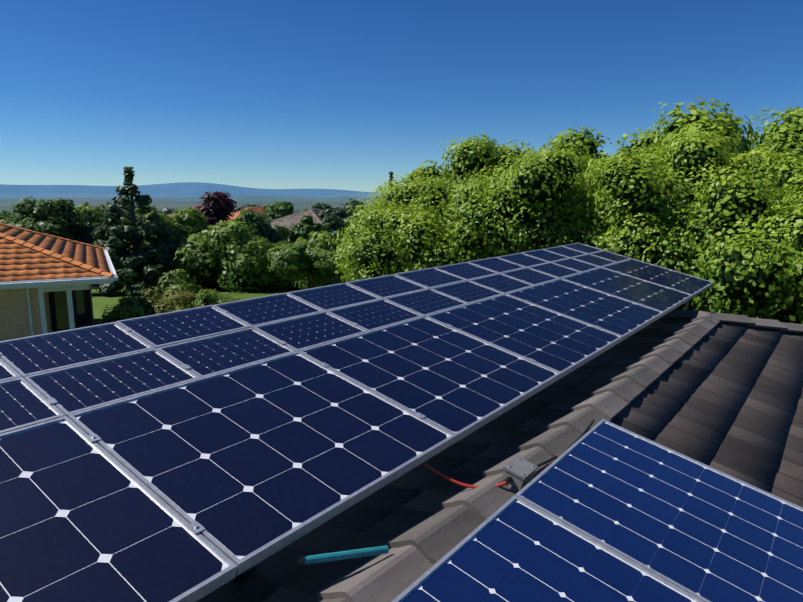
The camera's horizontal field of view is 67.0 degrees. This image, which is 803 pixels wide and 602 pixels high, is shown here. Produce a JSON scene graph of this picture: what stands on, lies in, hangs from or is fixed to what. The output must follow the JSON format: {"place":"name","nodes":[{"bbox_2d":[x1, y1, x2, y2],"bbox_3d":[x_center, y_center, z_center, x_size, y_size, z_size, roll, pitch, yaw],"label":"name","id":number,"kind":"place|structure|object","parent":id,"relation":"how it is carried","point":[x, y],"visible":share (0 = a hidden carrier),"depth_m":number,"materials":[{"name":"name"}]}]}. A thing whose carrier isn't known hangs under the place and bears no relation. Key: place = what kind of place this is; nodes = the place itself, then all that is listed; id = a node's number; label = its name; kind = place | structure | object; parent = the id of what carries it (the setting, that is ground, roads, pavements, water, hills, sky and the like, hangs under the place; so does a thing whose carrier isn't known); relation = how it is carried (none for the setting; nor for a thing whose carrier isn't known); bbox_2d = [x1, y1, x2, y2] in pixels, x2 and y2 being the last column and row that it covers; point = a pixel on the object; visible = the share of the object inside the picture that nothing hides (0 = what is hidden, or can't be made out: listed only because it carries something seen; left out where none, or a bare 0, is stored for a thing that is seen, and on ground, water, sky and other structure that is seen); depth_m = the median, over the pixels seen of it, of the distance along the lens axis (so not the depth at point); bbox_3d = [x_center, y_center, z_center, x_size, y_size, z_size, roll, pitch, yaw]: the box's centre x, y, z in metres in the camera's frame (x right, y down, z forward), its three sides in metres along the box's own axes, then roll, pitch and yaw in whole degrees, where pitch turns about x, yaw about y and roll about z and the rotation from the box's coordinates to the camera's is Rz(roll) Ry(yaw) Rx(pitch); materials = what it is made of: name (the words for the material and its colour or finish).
{"place":"outdoors","nodes":[
{"label":"outdoors","id":0,"kind":"place"},
{"bbox_2d":[0,196,374,324],"bbox_3d":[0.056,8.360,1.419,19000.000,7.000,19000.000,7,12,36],"label":"terrain","id":1,"kind":"structure","parent":0,"point":[100,301],"depth_m":615.88,"materials":[{"name":"green plant"}]},
{"bbox_2d":[0,210,16,222],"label":"round tree","id":2,"kind":"object","parent":1,"relation":"on","point":[4,214],"depth_m":47.21,"materials":[{"name":"green plant"}]},
{"bbox_2d":[0,249,117,340],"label":"neighbour house walls","id":3,"kind":"structure","parent":1,"relation":"on","point":[32,308],"depth_m":16.82,"materials":[{"name":"beige paint"}]},
{"bbox_2d":[0,237,102,281],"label":"roof","id":4,"kind":"structure","parent":3,"relation":"on","point":[18,262],"depth_m":16.87,"materials":[{"name":"orange tile"}]},
{"bbox_2d":[0,223,116,276],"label":"neighbour house ridge caps","id":5,"kind":"object","parent":4,"relation":"on","point":[56,255],"visible":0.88,"depth_m":17.59,"materials":[{"name":"tile"}]},
{"bbox_2d":[0,225,110,272],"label":"roof","id":6,"kind":"structure","parent":3,"relation":"on","point":[95,257],"depth_m":20.28,"materials":[{"name":"tile"}]},
{"bbox_2d":[0,196,127,251],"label":"round tree","id":7,"kind":"object","parent":1,"relation":"on","point":[79,232],"depth_m":36.58,"materials":[{"name":"green plant"}]},
{"bbox_2d":[75,202,91,207],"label":"tree","id":8,"kind":"object","parent":1,"relation":"on","point":[85,204],"visible":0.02,"depth_m":104.87,"materials":[{"name":"green plant"}]},
{"bbox_2d":[74,206,105,221],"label":"tree","id":9,"kind":"object","parent":1,"relation":"on","point":[99,211],"visible":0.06,"depth_m":48.64,"materials":[{"name":"green plant"}]},
{"bbox_2d":[72,205,126,291],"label":"tree","id":10,"kind":"object","parent":1,"relation":"on","point":[91,211],"depth_m":43.51,"materials":[{"name":"green plant"}]},
{"bbox_2d":[96,201,130,217],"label":"tree","id":11,"kind":"object","parent":1,"relation":"on","point":[103,205],"visible":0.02,"depth_m":55.72,"materials":[{"name":"green plant"}]},
{"bbox_2d":[95,303,144,322],"bbox_3d":[-9.307,0.943,20.071,1.972,1.735,2.002,7,12,36],"label":"garden shrub","id":12,"kind":"object","parent":1,"relation":"on","point":[116,314],"depth_m":19.72,"materials":[{"name":"green plant"}]},
{"bbox_2d":[120,216,131,225],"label":"tree","id":13,"kind":"object","parent":1,"relation":"on","point":[126,222],"depth_m":47.56,"materials":[{"name":"green plant"}]},
{"bbox_2d":[118,204,136,212],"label":"tree","id":14,"kind":"object","parent":1,"relation":"on","point":[135,207],"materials":[{"name":"green plant"}]},
{"bbox_2d":[102,296,154,318],"bbox_3d":[-10.148,0.535,22.446,2.516,1.736,1.791,15,18,56],"label":"garden shrub","id":15,"kind":"object","parent":1,"relation":"on","point":[132,300],"depth_m":21.50,"materials":[{"name":"green plant"}]},
{"bbox_2d":[91,166,179,295],"bbox_3d":[-16.135,-4.220,36.433,7.238,7.582,6.833,7,12,36],"label":"conifer tree","id":16,"kind":"object","parent":1,"relation":"on","point":[169,243],"depth_m":35.14,"materials":[{"name":"green plant"}]},
{"bbox_2d":[135,205,159,216],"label":"tree","id":17,"kind":"object","parent":1,"relation":"on","point":[153,209],"visible":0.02,"depth_m":110.46,"materials":[{"name":"green plant"}]},
{"bbox_2d":[131,286,188,315],"bbox_3d":[-9.362,0.351,23.411,3.127,1.716,2.126,7,12,36],"label":"garden shrub","id":18,"kind":"object","parent":1,"relation":"on","point":[142,302],"depth_m":23.40,"materials":[{"name":"green plant"}]},
{"bbox_2d":[158,207,175,214],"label":"tree","id":19,"kind":"object","parent":1,"relation":"on","point":[168,211],"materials":[{"name":"green plant"}]},
{"bbox_2d":[124,206,210,252],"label":"round tree","id":20,"kind":"object","parent":1,"relation":"on","point":[181,224],"depth_m":41.04,"materials":[{"name":"green plant"}]},
{"bbox_2d":[132,233,214,293],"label":"tree","id":21,"kind":"object","parent":1,"relation":"on","point":[176,280],"depth_m":34.81,"materials":[{"name":"green plant"}]},
{"bbox_2d":[160,289,197,308],"bbox_3d":[-9.381,0.218,25.737,1.979,1.402,2.393,7,12,36],"label":"garden shrub","id":22,"kind":"object","parent":1,"relation":"on","point":[176,296],"depth_m":25.58,"materials":[{"name":"green plant"}]},
{"bbox_2d":[143,190,237,234],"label":"purple tree","id":23,"kind":"object","parent":1,"relation":"on","point":[225,200],"depth_m":50.54,"materials":[{"name":"purple plant"}]},
{"bbox_2d":[0,193,385,197],"bbox_3d":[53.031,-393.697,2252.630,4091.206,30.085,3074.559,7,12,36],"label":"distant hills","id":24,"kind":"structure","parent":1,"relation":"on","point":[84,195],"depth_m":2521.56,"materials":[{"name":"blue"}]},
{"bbox_2d":[192,288,239,307],"bbox_3d":[-7.753,0.192,25.125,2.541,1.562,1.939,7,12,36],"label":"garden shrub","id":25,"kind":"object","parent":1,"relation":"on","point":[215,300],"depth_m":24.51,"materials":[{"name":"green plant"}]},
{"bbox_2d":[166,219,277,292],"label":"tree","id":26,"kind":"object","parent":1,"relation":"on","point":[216,253],"depth_m":34.55,"materials":[{"name":"green plant"}]},
{"bbox_2d":[233,205,244,211],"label":"tree","id":27,"kind":"object","parent":1,"relation":"on","point":[241,208],"visible":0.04,"depth_m":126.10,"materials":[{"name":"green plant"}]},
{"bbox_2d":[244,204,262,207],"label":"tree","id":28,"kind":"object","parent":1,"relation":"on","point":[245,206],"depth_m":135.48,"materials":[{"name":"green plant"}]},
{"bbox_2d":[205,236,307,290],"bbox_3d":[-8.298,-2.170,37.967,7.967,3.765,6.115,3,10,16],"label":"bush","id":29,"kind":"object","parent":1,"relation":"on","point":[300,240],"depth_m":35.93,"materials":[{"name":"green plant"}]},
{"bbox_2d":[235,209,288,246],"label":"tree","id":30,"kind":"object","parent":1,"relation":"on","point":[269,233],"depth_m":46.32,"materials":[{"name":"green plant"}]},
{"bbox_2d":[263,201,294,220],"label":"tree","id":31,"kind":"object","parent":1,"relation":"on","point":[276,210],"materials":[{"name":"green plant"}]},
{"bbox_2d":[266,231,346,288],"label":"small tree","id":32,"kind":"object","parent":1,"relation":"on","point":[315,255],"depth_m":28.92,"materials":[{"name":"green plant"}]},
{"bbox_2d":[286,215,332,243],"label":"tree","id":33,"kind":"object","parent":1,"relation":"on","point":[296,231],"depth_m":48.71,"materials":[{"name":"green plant"}]},
{"bbox_2d":[271,243,349,290],"bbox_3d":[-4.680,-1.766,35.769,5.396,3.470,5.864,7,12,36],"label":"bush","id":34,"kind":"object","parent":1,"relation":"on","point":[315,284],"depth_m":33.85,"materials":[{"name":"green plant"}]},
{"bbox_2d":[288,231,342,242],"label":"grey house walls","id":35,"kind":"structure","parent":1,"relation":"on","point":[333,232],"depth_m":54.16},
{"bbox_2d":[270,210,320,228],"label":"roof","id":36,"kind":"structure","parent":35,"relation":"on","point":[287,222],"depth_m":56.47,"materials":[{"name":"tile"}]},
{"bbox_2d":[272,209,329,231],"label":"grey house ridge caps","id":37,"kind":"object","parent":36,"relation":"on","point":[314,214],"visible":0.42,"depth_m":57.32,"materials":[{"name":"grey tile"}]},
{"bbox_2d":[311,203,333,209],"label":"tree","id":38,"kind":"object","parent":1,"relation":"on","point":[322,206],"depth_m":64.36,"materials":[{"name":"green plant"}]},
{"bbox_2d":[318,207,360,241],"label":"tree","id":39,"kind":"object","parent":1,"relation":"on","point":[333,218],"depth_m":54.87,"materials":[{"name":"green plant"}]},
{"bbox_2d":[338,241,350,282],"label":"tree","id":40,"kind":"object","parent":1,"relation":"on","point":[341,273],"depth_m":30.66,"materials":[{"name":"green plant"}]},
{"bbox_2d":[340,198,365,218],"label":"tree","id":41,"kind":"object","parent":1,"relation":"on","point":[349,203],"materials":[{"name":"green plant"}]},
{"bbox_2d":[335,187,391,280],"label":"boundary tree","id":42,"kind":"object","parent":1,"relation":"on","point":[367,211],"depth_m":19.94,"materials":[{"name":"green plant"}]},
{"bbox_2d":[389,171,393,186],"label":"poplar tree","id":43,"kind":"object","parent":1,"relation":"on","point":[391,173],"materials":[{"name":"green plant"}]},
{"bbox_2d":[328,174,461,278],"bbox_3d":[1.215,-1.032,18.509,6.131,5.604,6.023,7,12,36],"label":"boundary tree","id":44,"kind":"object","parent":1,"relation":"on","point":[393,188],"depth_m":17.39,"materials":[{"name":"green plant"}]},
{"bbox_2d":[342,160,459,280],"bbox_3d":[0.846,-2.433,24.488,6.777,6.307,6.710,7,12,36],"label":"boundary tree","id":45,"kind":"object","parent":1,"relation":"on","point":[420,171],"depth_m":23.36,"materials":[{"name":"green plant"}]},
{"bbox_2d":[332,169,515,282],"bbox_3d":[1.768,-0.990,18.012,6.739,5.686,7.592,7,12,36],"label":"boundary tree","id":46,"kind":"object","parent":1,"relation":"on","point":[469,187],"depth_m":16.04,"materials":[{"name":"green plant"}]},
{"bbox_2d":[403,132,537,200],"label":"boundary tree","id":47,"kind":"object","parent":1,"relation":"on","point":[483,143],"depth_m":20.90,"materials":[{"name":"green plant"}]},
{"bbox_2d":[418,165,593,269],"bbox_3d":[3.391,-0.929,17.391,6.403,5.784,6.616,7,12,36],"label":"boundary tree","id":48,"kind":"object","parent":1,"relation":"on","point":[498,172],"depth_m":15.93,"materials":[{"name":"green plant"}]},
{"bbox_2d":[440,142,686,263],"bbox_3d":[4.349,-0.989,16.356,7.993,6.256,6.486,7,12,36],"label":"boundary tree","id":49,"kind":"object","parent":1,"relation":"on","point":[506,220],"depth_m":14.81,"materials":[{"name":"green plant"}]},
{"bbox_2d":[487,126,666,187],"bbox_3d":[6.151,-2.931,20.402,6.936,5.412,7.255,35,36,73],"label":"boundary tree","id":50,"kind":"object","parent":1,"relation":"on","point":[576,135],"depth_m":18.35,"materials":[{"name":"green plant"}]},
{"bbox_2d":[519,170,736,314],"bbox_3d":[5.345,-0.445,15.092,7.423,5.632,7.008,7,12,36],"label":"boundary tree","id":51,"kind":"object","parent":1,"relation":"on","point":[572,229],"depth_m":14.45,"materials":[{"name":"green plant"}]},
{"bbox_2d":[601,121,666,160],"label":"boundary tree","id":52,"kind":"object","parent":1,"relation":"on","point":[646,135],"depth_m":19.98,"materials":[{"name":"green plant"}]},
{"bbox_2d":[576,128,802,306],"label":"boundary tree","id":53,"kind":"object","parent":1,"relation":"on","point":[666,164],"depth_m":13.37,"materials":[{"name":"green plant"}]},
{"bbox_2d":[592,151,802,323],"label":"boundary tree","id":54,"kind":"object","parent":1,"relation":"on","point":[743,241],"depth_m":11.44,"materials":[{"name":"green plant"}]},
{"bbox_2d":[633,97,802,168],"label":"boundary tree","id":55,"kind":"object","parent":1,"relation":"on","point":[718,120],"depth_m":15.52,"materials":[{"name":"green plant"}]},
{"bbox_2d":[689,141,802,314],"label":"boundary tree","id":56,"kind":"object","parent":1,"relation":"on","point":[798,203],"depth_m":11.56,"materials":[{"name":"green plant"}]},
{"bbox_2d":[745,106,802,156],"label":"boundary tree","id":57,"kind":"object","parent":1,"relation":"on","point":[784,127],"depth_m":16.38,"materials":[{"name":"green plant"}]},
{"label":"orange house","id":58,"kind":"object","parent":1,"relation":"on","visible":0},
{"bbox_2d":[228,208,247,221],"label":"roof","id":59,"kind":"structure","parent":58,"relation":"on","point":[236,214],"depth_m":72.06,"materials":[{"name":"tile"}]},
{"bbox_2d":[229,207,264,223],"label":"ridge caps","id":60,"kind":"object","parent":59,"relation":"on","point":[248,209],"visible":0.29,"depth_m":73.54,"materials":[{"name":"orange tile"}]},
{"bbox_2d":[0,182,377,195],"bbox_3d":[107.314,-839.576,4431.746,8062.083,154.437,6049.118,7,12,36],"label":"blue hills","id":61,"kind":"structure","parent":0,"point":[186,188],"depth_m":5140.87,"materials":[{"name":"blue"}]},
{"bbox_2d":[0,196,383,201],"bbox_3d":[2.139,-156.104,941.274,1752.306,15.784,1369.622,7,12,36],"label":"green hills","id":62,"kind":"structure","parent":0,"point":[267,198],"depth_m":1168.05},
{"bbox_2d":[246,208,267,218],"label":"roof","id":63,"kind":"structure","parent":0,"point":[258,210],"depth_m":73.11,"materials":[{"name":"orange tile"}]},
{"bbox_2d":[313,210,336,230],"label":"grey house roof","id":64,"kind":"structure","parent":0,"point":[317,214],"depth_m":57.16,"materials":[{"name":"grey tile"}]},
{"bbox_2d":[0,0,802,192],"label":"sky","id":65,"kind":"structure","parent":0,"point":[261,94],"materials":[{"name":"blue"}]},
{"bbox_2d":[196,317,691,601],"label":"tiled roof","id":66,"kind":"structure","parent":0,"point":[399,505],"depth_m":2.72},
{"bbox_2d":[231,300,688,582],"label":"mounting brackets","id":67,"kind":"object","parent":66,"relation":"on","point":[244,574],"visible":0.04,"depth_m":2.18,"materials":[{"name":"metal"}]},
{"bbox_2d":[0,243,713,601],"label":"solar array","id":68,"kind":"object","parent":67,"relation":"on","point":[192,455],"visible":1,"depth_m":2.62,"materials":[{"name":"glass"}]},
{"bbox_2d":[610,322,802,507],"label":"tiled roof","id":69,"kind":"structure","parent":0,"point":[726,398],"depth_m":3.86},
{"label":"house walls","id":70,"kind":"object","parent":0,"visible":0},
{"bbox_2d":[316,309,802,601],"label":"roof ridge caps","id":71,"kind":"object","parent":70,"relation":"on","point":[415,553],"visible":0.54,"depth_m":2.49,"materials":[{"name":"grey tile"}]},
{"bbox_2d":[295,419,594,566],"bbox_3d":[0.344,0.730,2.547,1.903,0.112,0.319,-9,13,-40],"label":"junction box and cables","id":72,"kind":"object","parent":71,"relation":"on","point":[518,473],"visible":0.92,"depth_m":2.49,"materials":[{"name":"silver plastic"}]},
{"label":"solar panel mounting rails","id":73,"kind":"object","parent":71,"relation":"on","visible":0},
{"bbox_2d":[392,419,802,601],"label":"solar array","id":74,"kind":"object","parent":73,"relation":"on","point":[603,510],"visible":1,"depth_m":2.21,"materials":[{"name":"glass"}]}
]}

